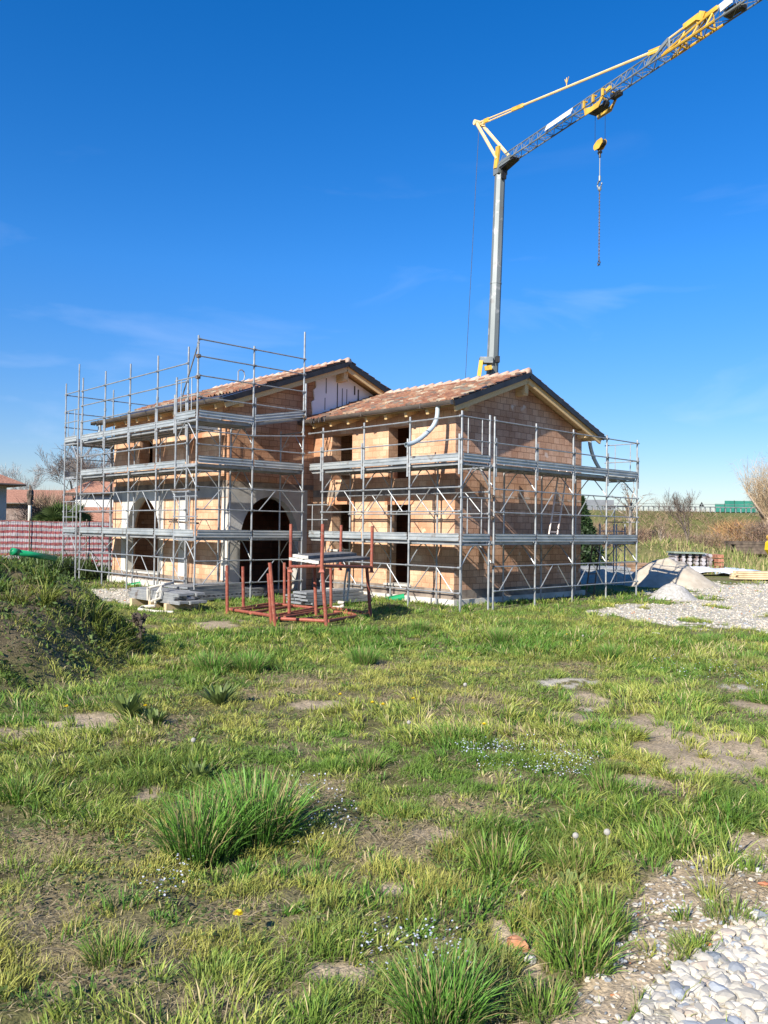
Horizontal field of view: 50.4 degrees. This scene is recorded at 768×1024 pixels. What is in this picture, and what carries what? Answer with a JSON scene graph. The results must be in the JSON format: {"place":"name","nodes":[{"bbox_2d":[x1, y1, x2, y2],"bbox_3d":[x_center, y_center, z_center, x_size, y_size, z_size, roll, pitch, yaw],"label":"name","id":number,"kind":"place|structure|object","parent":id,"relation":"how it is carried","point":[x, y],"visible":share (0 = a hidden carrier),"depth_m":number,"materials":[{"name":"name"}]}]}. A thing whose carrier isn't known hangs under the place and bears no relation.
{"place":"outdoors","nodes":[
{"label":"outdoors","id":0,"kind":"place"},
{"bbox_2d":[156,587,204,595],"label":"steel plank","id":1,"kind":"object","parent":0,"point":[199,593],"visible":0.49,"depth_m":19.87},
{"bbox_2d":[0,510,767,1023],"bbox_3d":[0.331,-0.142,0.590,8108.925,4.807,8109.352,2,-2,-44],"label":"ground","id":2,"kind":"structure","parent":0,"point":[670,752],"depth_m":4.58,"materials":[{"name":"plant"}]},
{"bbox_2d":[0,474,25,520],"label":"neighbour house","id":3,"kind":"structure","parent":2,"relation":"on","point":[6,482],"depth_m":45.87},
{"bbox_2d":[0,462,48,489],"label":"bare tree","id":4,"kind":"object","parent":2,"relation":"on","point":[27,485],"visible":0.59,"depth_m":94.53,"materials":[{"name":"brown plant"}]},
{"bbox_2d":[0,768,59,803],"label":"grass tuft","id":5,"kind":"object","parent":2,"relation":"on","point":[28,784],"visible":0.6,"depth_m":4.89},
{"bbox_2d":[27,485,33,520],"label":"utility pole","id":6,"kind":"object","parent":2,"relation":"on","point":[30,494],"visible":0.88,"depth_m":41.93,"materials":[{"name":"concrete"}]},
{"bbox_2d":[10,548,56,560],"bbox_3d":[-8.890,1.086,20.749,0.180,0.370,1.200,0,-1,39],"label":"drain pipe","id":7,"kind":"object","parent":2,"relation":"on","point":[16,552],"visible":1,"depth_m":20.66,"materials":[{"name":"green plastic"}]},
{"bbox_2d":[6,489,74,520],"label":"old house","id":8,"kind":"structure","parent":2,"relation":"on","point":[11,502],"depth_m":68.64,"materials":[{"name":"brick"}]},
{"bbox_2d":[8,485,92,520],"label":"bare hedge","id":9,"kind":"object","parent":2,"relation":"on","point":[40,502],"visible":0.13,"depth_m":49.42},
{"bbox_2d":[0,518,112,567],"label":"barrier fence","id":10,"kind":"object","parent":2,"relation":"on","point":[34,535],"visible":0.45,"depth_m":35.97,"materials":[{"name":"plastic"}]},
{"bbox_2d":[31,500,87,521],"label":"palm shrub","id":11,"kind":"object","parent":2,"relation":"on","point":[53,513],"visible":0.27,"depth_m":41.30,"materials":[{"name":"green plant"}]},
{"bbox_2d":[27,433,113,504],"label":"bare tree","id":12,"kind":"object","parent":2,"relation":"on","point":[70,466],"visible":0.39,"depth_m":58.35,"materials":[{"name":"brown plant"}]},
{"bbox_2d":[0,547,158,692],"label":"weeds","id":13,"kind":"object","parent":2,"relation":"on","point":[68,572],"visible":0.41,"depth_m":11.38,"materials":[{"name":"green plant"}]},
{"bbox_2d":[75,502,93,520],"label":"palm shrub","id":14,"kind":"object","parent":2,"relation":"on","point":[86,515],"visible":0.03,"depth_m":42.86,"materials":[{"name":"green plant"}]},
{"bbox_2d":[65,473,113,506],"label":"white house","id":15,"kind":"structure","parent":2,"relation":"on","point":[95,487],"depth_m":57.30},
{"bbox_2d":[83,507,112,521],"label":"shed","id":16,"kind":"structure","parent":2,"relation":"on","point":[97,517],"depth_m":49.56,"materials":[{"name":"pink"}]},
{"bbox_2d":[61,364,156,579],"bbox_3d":[-7.926,-1.248,32.276,9.140,7.735,1.270,2,-2,-44],"label":"scaffolding","id":17,"kind":"object","parent":2,"relation":"on","point":[74,440],"visible":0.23,"depth_m":29.54,"materials":[{"name":"metal"}]},
{"bbox_2d":[59,920,163,972],"bbox_3d":[-1.011,1.601,3.011,0.400,0.133,0.397,1,-1,-8],"label":"grass tuft","id":18,"kind":"object","parent":2,"relation":"on","point":[121,946],"visible":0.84,"depth_m":3.02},
{"bbox_2d":[105,689,150,716],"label":"leafy weed","id":19,"kind":"object","parent":2,"relation":"on","point":[131,703],"visible":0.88,"depth_m":7.14,"materials":[{"name":"green plant"}]},
{"bbox_2d":[130,598,147,605],"bbox_3d":[-6.079,2.287,20.896,0.850,0.200,0.124,2,-2,-44],"label":"timber block","id":20,"kind":"object","parent":2,"relation":"on","point":[134,601],"depth_m":20.68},
{"bbox_2d":[129,594,187,604],"bbox_3d":[-5.543,2.137,19.987,0.231,0.082,2.521,2,-2,-44],"label":"steel plank","id":21,"kind":"object","parent":20,"relation":"on","point":[177,602],"visible":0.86,"depth_m":19.53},
{"bbox_2d":[128,591,182,600],"bbox_3d":[-5.670,2.054,20.152,0.230,0.082,2.342,2,-2,-44],"label":"steel plank","id":22,"kind":"object","parent":21,"relation":"on","point":[153,596],"visible":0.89,"depth_m":19.91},
{"bbox_2d":[129,587,186,596],"bbox_3d":[-5.576,1.969,20.085,0.231,0.082,2.490,2,-2,-44],"label":"steel plank","id":23,"kind":"object","parent":22,"relation":"on","point":[164,593],"visible":0.9,"depth_m":19.81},
{"bbox_2d":[138,581,173,612],"bbox_3d":[-5.428,2.022,19.461,0.841,0.632,1.737,1,-1,-15],"label":"cream strap","id":24,"kind":"object","parent":21,"relation":"attached to","point":[160,586],"visible":0.93,"depth_m":19.71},
{"bbox_2d":[129,612,150,644],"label":"dry stalk","id":25,"kind":"object","parent":2,"relation":"on","point":[137,618],"visible":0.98,"depth_m":11.35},
{"bbox_2d":[77,347,220,588],"bbox_3d":[-7.760,-1.109,26.444,1.230,7.236,7.365,2,-2,-44],"label":"scaffolding","id":26,"kind":"object","parent":2,"relation":"on","point":[129,437],"visible":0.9,"depth_m":26.02,"materials":[{"name":"metal"}]},
{"bbox_2d":[135,706,170,725],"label":"leafy weed","id":27,"kind":"object","parent":2,"relation":"on","point":[152,714],"visible":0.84,"depth_m":6.88,"materials":[{"name":"green plant"}]},
{"bbox_2d":[164,603,197,610],"bbox_3d":[-4.880,2.279,19.647,0.850,0.200,0.124,2,-2,-44],"label":"timber block","id":28,"kind":"object","parent":2,"relation":"on","point":[167,606],"depth_m":19.51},
{"bbox_2d":[173,759,213,779],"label":"leafy weed","id":29,"kind":"object","parent":2,"relation":"on","point":[199,769],"visible":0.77,"depth_m":5.27,"materials":[{"name":"green plant"}]},
{"bbox_2d":[106,776,282,869],"bbox_3d":[-0.900,1.526,4.043,0.883,0.374,0.870,2,-2,-43],"label":"grass tuft","id":30,"kind":"object","parent":2,"relation":"on","point":[193,835],"visible":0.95,"depth_m":3.99,"materials":[{"name":"plant"}]},
{"bbox_2d":[183,647,236,673],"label":"grass tuft","id":31,"kind":"object","parent":2,"relation":"on","point":[204,662],"visible":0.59,"depth_m":9.78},
{"bbox_2d":[174,947,254,994],"bbox_3d":[-0.592,1.614,2.871,0.320,0.083,0.312,1,-1,10],"label":"grass tuft","id":32,"kind":"object","parent":2,"relation":"on","point":[212,970],"visible":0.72,"depth_m":2.88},
{"bbox_2d":[195,681,239,705],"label":"leafy weed","id":33,"kind":"object","parent":2,"relation":"on","point":[218,695],"visible":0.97,"depth_m":7.81,"materials":[{"name":"green plant"}]},
{"bbox_2d":[200,593,266,600],"bbox_3d":[-4.361,2.362,22.715,0.330,0.068,2.770,0,-1,36],"label":"steel plank","id":34,"kind":"object","parent":2,"relation":"on","point":[235,596],"visible":0.5,"depth_m":22.71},
{"bbox_2d":[201,591,262,597],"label":"steel plank","id":35,"kind":"object","parent":34,"relation":"on","point":[230,594],"visible":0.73,"depth_m":22.70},
{"bbox_2d":[204,587,263,594],"bbox_3d":[-4.459,2.212,22.785,0.330,0.068,2.814,0,-1,36],"label":"steel plank","id":36,"kind":"object","parent":35,"relation":"on","point":[235,590],"visible":0.5,"depth_m":22.91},
{"bbox_2d":[182,586,241,591],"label":"steel plank","id":37,"kind":"object","parent":36,"relation":"on","point":[216,589],"visible":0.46,"depth_m":22.36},
{"bbox_2d":[179,584,241,589],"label":"steel plank","id":38,"kind":"object","parent":37,"relation":"on","point":[205,586],"visible":0.87,"depth_m":22.35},
{"bbox_2d":[169,332,306,597],"bbox_3d":[-4.701,-1.463,24.174,3.782,7.935,2.982,2,-2,-44],"label":"scaffolding","id":39,"kind":"object","parent":2,"relation":"on","point":[185,535],"visible":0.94,"depth_m":23.04,"materials":[{"name":"metal"}]},
{"bbox_2d":[233,909,242,947],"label":"dandelion","id":40,"kind":"object","parent":2,"relation":"on","point":[238,912],"visible":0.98,"depth_m":3.14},
{"bbox_2d":[223,647,272,673],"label":"grass tuft","id":41,"kind":"object","parent":2,"relation":"on","point":[250,661],"visible":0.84,"depth_m":9.95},
{"bbox_2d":[168,762,338,853],"bbox_3d":[-0.650,1.527,4.263,0.986,0.405,0.968,0,-1,36],"label":"grass tuft","id":42,"kind":"object","parent":2,"relation":"on","point":[269,833],"visible":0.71,"depth_m":4.23,"materials":[{"name":"plant"}]},
{"bbox_2d":[225,562,313,625],"bbox_3d":[-2.763,1.723,18.666,1.980,1.392,5.580,1,-1,6],"label":"pipe rack","id":43,"kind":"object","parent":2,"relation":"on","point":[271,605],"visible":0.73,"depth_m":18.69,"materials":[{"name":"metal"}]},
{"bbox_2d":[276,565,371,626],"bbox_3d":[-1.178,1.757,18.094,1.664,1.353,4.364,0,-1,17],"label":"pipe rack","id":44,"kind":"object","parent":2,"relation":"on","point":[289,616],"visible":0.78,"depth_m":17.84,"materials":[{"name":"metal"}]},
{"bbox_2d":[288,524,373,572],"bbox_3d":[-1.139,0.842,18.126,1.638,1.132,4.380,0,-1,21],"label":"pipe rack","id":45,"kind":"object","parent":44,"relation":"on","point":[340,565],"visible":1,"depth_m":17.82,"materials":[{"name":"metal"}]},
{"bbox_2d":[312,557,369,563],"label":"wooden plank","id":46,"kind":"object","parent":45,"relation":"on","point":[341,560],"visible":0.93,"depth_m":17.07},
{"bbox_2d":[343,568,350,600],"bbox_3d":[-0.879,1.677,19.351,0.181,0.856,0.075,1,-1,0],"label":"lifting strap","id":47,"kind":"object","parent":45,"relation":"hanging from","point":[346,571],"visible":0.92,"depth_m":19.34,"materials":[{"name":"blue"}]},
{"bbox_2d":[305,598,371,605],"bbox_3d":[-1.185,2.379,21.754,0.280,0.068,2.237,0,-1,42],"label":"steel plank","id":48,"kind":"object","parent":2,"relation":"on","point":[336,601],"visible":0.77,"depth_m":21.49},
{"bbox_2d":[300,594,371,601],"bbox_3d":[-1.243,2.294,21.765,0.280,0.068,2.418,0,-1,42],"label":"steel plank","id":49,"kind":"object","parent":48,"relation":"on","point":[339,598],"visible":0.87,"depth_m":21.60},
{"bbox_2d":[298,592,363,598],"bbox_3d":[-1.377,2.206,21.689,0.280,0.068,2.166,0,-1,42],"label":"steel plank","id":50,"kind":"object","parent":49,"relation":"on","point":[327,595],"visible":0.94,"depth_m":21.56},
{"bbox_2d":[299,588,362,594],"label":"steel plank","id":51,"kind":"object","parent":50,"relation":"on","point":[333,591],"visible":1,"depth_m":21.69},
{"bbox_2d":[79,357,605,605],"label":"brick house","id":52,"kind":"structure","parent":2,"relation":"on","point":[347,393],"depth_m":24.95,"materials":[{"name":"brick"}]},
{"bbox_2d":[340,644,386,665],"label":"grass tuft","id":53,"kind":"object","parent":2,"relation":"on","point":[365,658],"visible":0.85,"depth_m":10.70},
{"bbox_2d":[341,744,394,770],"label":"grass tuft","id":54,"kind":"object","parent":2,"relation":"on","point":[373,762],"visible":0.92,"depth_m":5.60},
{"bbox_2d":[0,568,767,1023],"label":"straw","id":55,"kind":"object","parent":2,"relation":"on","point":[106,968],"visible":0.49,"depth_m":3.95,"materials":[{"name":"plant"}]},
{"bbox_2d":[306,410,492,611],"bbox_3d":[0.218,0.030,22.721,1.250,5.025,6.170,2,-2,-44],"label":"scaffolding","id":56,"kind":"object","parent":2,"relation":"on","point":[436,538],"visible":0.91,"depth_m":21.69,"materials":[{"name":"metal"}]},
{"bbox_2d":[403,618,435,632],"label":"grass tuft","id":57,"kind":"object","parent":2,"relation":"on","point":[422,627],"visible":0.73,"depth_m":14.94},
{"bbox_2d":[346,933,522,1023],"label":"grass tuft","id":58,"kind":"object","parent":2,"relation":"on","point":[458,996],"visible":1,"depth_m":2.62,"materials":[{"name":"plant"}]},
{"bbox_2d":[139,654,757,969],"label":"wildflowers","id":59,"kind":"object","parent":2,"relation":"on","point":[478,769],"visible":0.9,"depth_m":4.23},
{"bbox_2d":[428,718,483,743],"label":"grass tuft","id":60,"kind":"object","parent":2,"relation":"on","point":[439,729],"visible":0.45,"depth_m":6.48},
{"bbox_2d":[446,937,492,964],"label":"leafy weed","id":61,"kind":"object","parent":2,"relation":"on","point":[474,944],"visible":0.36,"depth_m":3.04,"materials":[{"name":"green plant"}]},
{"bbox_2d":[441,827,550,882],"bbox_3d":[0.543,1.618,3.855,0.515,0.200,0.591,0,-1,38],"label":"grass tuft","id":62,"kind":"object","parent":2,"relation":"on","point":[510,856],"visible":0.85,"depth_m":3.85,"materials":[{"name":"plant"}]},
{"bbox_2d":[481,626,515,643],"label":"grass tuft","id":63,"kind":"object","parent":2,"relation":"on","point":[505,636],"visible":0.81,"depth_m":13.45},
{"bbox_2d":[507,935,528,951],"bbox_3d":[0.521,1.687,3.188,0.058,0.046,0.104,2,-2,-44],"label":"brick shard","id":64,"kind":"object","parent":2,"relation":"on","point":[513,938],"visible":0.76,"depth_m":3.17,"materials":[{"name":"brick"}]},
{"bbox_2d":[492,969,593,1023],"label":"grass tuft","id":65,"kind":"object","parent":2,"relation":"on","point":[535,1001],"visible":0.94,"depth_m":2.72,"materials":[{"name":"plant"}]},
{"bbox_2d":[461,417,639,609],"bbox_3d":[5.048,0.127,23.899,7.437,5.003,1.260,2,-2,-44],"label":"scaffolding","id":66,"kind":"object","parent":2,"relation":"on","point":[607,475],"visible":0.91,"depth_m":23.40,"materials":[{"name":"metal"}]},
{"bbox_2d":[548,470,567,533],"bbox_3d":[5.140,-0.272,24.107,0.174,2.045,1.511,0,-1,27],"label":"ladder","id":67,"kind":"object","parent":66,"relation":"on","point":[560,512],"visible":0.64,"depth_m":24.03,"materials":[{"name":"metal"}]},
{"bbox_2d":[551,869,588,889],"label":"leafy weed","id":68,"kind":"object","parent":2,"relation":"on","point":[570,875],"visible":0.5,"depth_m":3.72,"materials":[{"name":"green plant"}]},
{"bbox_2d":[526,839,615,881],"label":"grass tuft","id":69,"kind":"object","parent":2,"relation":"on","point":[587,866],"visible":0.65,"depth_m":3.86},
{"bbox_2d":[513,906,641,982],"bbox_3d":[0.696,1.589,3.027,0.537,0.182,0.468,0,-1,21],"label":"grass tuft","id":70,"kind":"object","parent":2,"relation":"on","point":[588,961],"visible":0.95,"depth_m":3.01,"materials":[{"name":"plant"}]},
{"bbox_2d":[585,545,600,595],"bbox_3d":[6.709,1.826,26.206,0.189,1.848,1.500,0,-1,26],"label":"ladder","id":71,"kind":"object","parent":2,"relation":"on","point":[591,554],"visible":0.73,"depth_m":26.15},
{"bbox_2d":[581,496,608,565],"bbox_3d":[9.783,1.152,39.981,2.963,3.968,3.000,2,-2,-44],"label":"conifer","id":72,"kind":"object","parent":2,"relation":"on","point":[587,526],"visible":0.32,"depth_m":39.56,"materials":[{"name":"green plant"}]},
{"bbox_2d":[542,880,653,941],"bbox_3d":[0.860,1.607,3.298,0.462,0.171,0.433,1,-1,-13],"label":"grass tuft","id":73,"kind":"object","parent":2,"relation":"on","point":[568,905],"visible":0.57,"depth_m":3.31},
{"bbox_2d":[581,569,629,584],"bbox_3d":[8.766,2.573,32.458,3.997,0.609,2.598,1,-1,-2],"label":"sand heap","id":74,"kind":"object","parent":2,"relation":"on","point":[620,577],"visible":0.52,"depth_m":31.86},
{"bbox_2d":[594,642,630,660],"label":"grass tuft","id":75,"kind":"object","parent":2,"relation":"on","point":[611,649],"visible":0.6,"depth_m":11.48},
{"bbox_2d":[599,524,625,585],"bbox_3d":[8.663,1.616,31.009,1.002,2.337,0.052,1,-1,0],"label":"scaffold frame","id":76,"kind":"object","parent":2,"relation":"on","point":[616,531],"visible":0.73,"depth_m":30.99,"materials":[{"name":"metal"}]},
{"bbox_2d":[591,519,633,548],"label":"bare shrub","id":77,"kind":"object","parent":2,"relation":"on","point":[602,529],"visible":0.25,"depth_m":59.58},
{"bbox_2d":[465,0,761,377],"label":"tower crane","id":78,"kind":"object","parent":2,"relation":"on","point":[501,168],"visible":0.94,"depth_m":37.46,"materials":[{"name":"metal"}]},
{"bbox_2d":[597,187,601,265],"bbox_3d":[9.195,-12.202,34.886,0.162,3.411,0.157,0,-1,20],"label":"lifting chain","id":79,"kind":"object","parent":78,"relation":"hanging from","point":[599,188],"visible":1,"depth_m":34.87,"materials":[{"name":"metal"}]},
{"bbox_2d":[585,769,644,798],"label":"grass tuft","id":80,"kind":"object","parent":2,"relation":"on","point":[607,783],"visible":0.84,"depth_m":5.04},
{"bbox_2d":[603,478,655,545],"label":"bare tree","id":81,"kind":"object","parent":2,"relation":"on","point":[628,509],"visible":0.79,"depth_m":55.90,"materials":[{"name":"brown plant"}]},
{"bbox_2d":[598,524,671,546],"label":"bare shrub","id":82,"kind":"object","parent":2,"relation":"on","point":[627,529],"visible":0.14,"depth_m":61.45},
{"bbox_2d":[626,524,671,543],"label":"bare shrub","id":83,"kind":"object","parent":2,"relation":"on","point":[651,531],"visible":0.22,"depth_m":65.44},
{"bbox_2d":[653,514,672,539],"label":"bare tree","id":84,"kind":"object","parent":2,"relation":"on","point":[661,526],"visible":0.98,"depth_m":59.95,"materials":[{"name":"brown plant"}]},
{"bbox_2d":[617,810,718,860],"bbox_3d":[1.468,1.661,4.225,0.515,0.200,0.591,1,-1,-20],"label":"grass tuft","id":85,"kind":"object","parent":2,"relation":"on","point":[673,838],"visible":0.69,"depth_m":4.18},
{"bbox_2d":[622,558,718,588],"bbox_3d":[10.970,2.326,31.463,3.813,1.123,3.794,2,-2,-44],"label":"sand heap","id":86,"kind":"object","parent":2,"relation":"on","point":[659,573],"visible":0.91,"depth_m":30.60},
{"bbox_2d":[587,503,756,512],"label":"guard rail","id":87,"kind":"object","parent":2,"relation":"on","point":[704,507],"visible":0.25,"depth_m":98.42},
{"bbox_2d":[578,832,767,1023],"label":"gravel","id":88,"kind":"structure","parent":2,"relation":"on","point":[744,982],"depth_m":2.89,"materials":[{"name":"stone"}]},
{"bbox_2d":[649,583,696,599],"bbox_3d":[8.918,2.465,25.159,1.565,0.540,1.548,2,-2,-44],"label":"gravel heap","id":89,"kind":"object","parent":2,"relation":"on","point":[671,591],"visible":0.95,"depth_m":24.83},
{"bbox_2d":[650,487,699,542],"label":"bare tree","id":90,"kind":"object","parent":2,"relation":"on","point":[677,506],"visible":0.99,"depth_m":63.49,"materials":[{"name":"brown plant"}]},
{"bbox_2d":[587,508,766,555],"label":"undergrowth","id":91,"kind":"object","parent":2,"relation":"on","point":[664,518],"visible":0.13,"depth_m":87.19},
{"bbox_2d":[649,531,707,543],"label":"bare shrub","id":92,"kind":"object","parent":2,"relation":"on","point":[675,536],"visible":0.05,"depth_m":69.45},
{"bbox_2d":[596,534,767,574],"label":"rough grass","id":93,"kind":"structure","parent":2,"relation":"on","point":[762,566],"depth_m":52.09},
{"bbox_2d":[658,925,713,951],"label":"grass tuft","id":94,"kind":"object","parent":2,"relation":"on","point":[681,945],"visible":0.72,"depth_m":3.17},
{"bbox_2d":[666,551,723,572],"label":"tile pallet","id":95,"kind":"object","parent":2,"relation":"on","point":[690,559],"visible":0.66,"depth_m":41.09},
{"bbox_2d":[690,632,725,643],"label":"grass tuft","id":96,"kind":"object","parent":2,"relation":"on","point":[709,637],"visible":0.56,"depth_m":13.49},
{"bbox_2d":[682,529,738,548],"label":"bare shrub","id":97,"kind":"object","parent":2,"relation":"on","point":[707,539],"visible":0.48,"depth_m":69.50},
{"bbox_2d":[691,566,746,574],"bbox_3d":[15.163,2.819,38.859,3.970,0.453,1.368,1,-1,0],"label":"plastic sheet","id":98,"kind":"object","parent":2,"relation":"on","point":[701,570],"visible":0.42,"depth_m":38.48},
{"bbox_2d":[700,516,760,545],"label":"bare shrub","id":99,"kind":"object","parent":2,"relation":"on","point":[731,526],"visible":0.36,"depth_m":71.99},
{"bbox_2d":[694,888,767,924],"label":"grass tuft","id":100,"kind":"object","parent":2,"relation":"on","point":[722,905],"visible":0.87,"depth_m":3.42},
{"bbox_2d":[710,851,757,875],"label":"grass tuft","id":101,"kind":"object","parent":2,"relation":"on","point":[735,868],"visible":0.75,"depth_m":3.93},
{"bbox_2d":[709,515,767,554],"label":"bare shrub","id":102,"kind":"object","parent":2,"relation":"on","point":[763,533],"visible":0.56,"depth_m":68.03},
{"bbox_2d":[728,452,767,535],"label":"willow tree","id":103,"kind":"object","parent":2,"relation":"on","point":[759,499],"visible":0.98,"depth_m":80.08,"materials":[{"name":"beige plant"}]},
{"bbox_2d":[735,551,766,553],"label":"timber beam","id":104,"kind":"structure","parent":2,"relation":"on","point":[758,552],"depth_m":56.28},
{"bbox_2d":[732,547,764,550],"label":"timber beam","id":105,"kind":"structure","parent":104,"relation":"on","point":[749,549],"depth_m":56.27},
{"bbox_2d":[733,544,764,547],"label":"timber beam","id":106,"kind":"structure","parent":105,"relation":"on","point":[748,546],"depth_m":56.28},
{"bbox_2d":[730,541,764,544],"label":"timber beam","id":107,"kind":"structure","parent":106,"relation":"on","point":[746,542],"depth_m":56.29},
{"bbox_2d":[0,0,767,511],"label":"sky","id":108,"kind":"structure","parent":0,"point":[261,174],"materials":[{"name":"blue"}]},
{"bbox_2d":[91,581,767,632],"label":"gravel","id":109,"kind":"structure","parent":0,"point":[731,593],"depth_m":21.96,"materials":[{"name":"gravel"}]},
{"bbox_2d":[702,512,754,512],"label":"road","id":110,"kind":"structure","parent":0,"point":[731,512],"depth_m":104.13,"materials":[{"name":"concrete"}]},
{"bbox_2d":[586,500,613,509],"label":"lorry","id":111,"kind":"object","parent":110,"relation":"on","point":[599,502],"visible":0.06,"depth_m":148.87,"materials":[{"name":"metal"}]},
{"bbox_2d":[715,501,765,511],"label":"noise barrier","id":112,"kind":"object","parent":110,"relation":"on","point":[740,503],"visible":0.45,"depth_m":126.00,"materials":[{"name":"metal"}]},
{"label":"wooden plank","id":113,"kind":"object","parent":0,"visible":0},
{"bbox_2d":[302,553,356,558],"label":"wooden plank","id":114,"kind":"object","parent":113,"relation":"on","point":[327,555],"visible":1,"depth_m":17.75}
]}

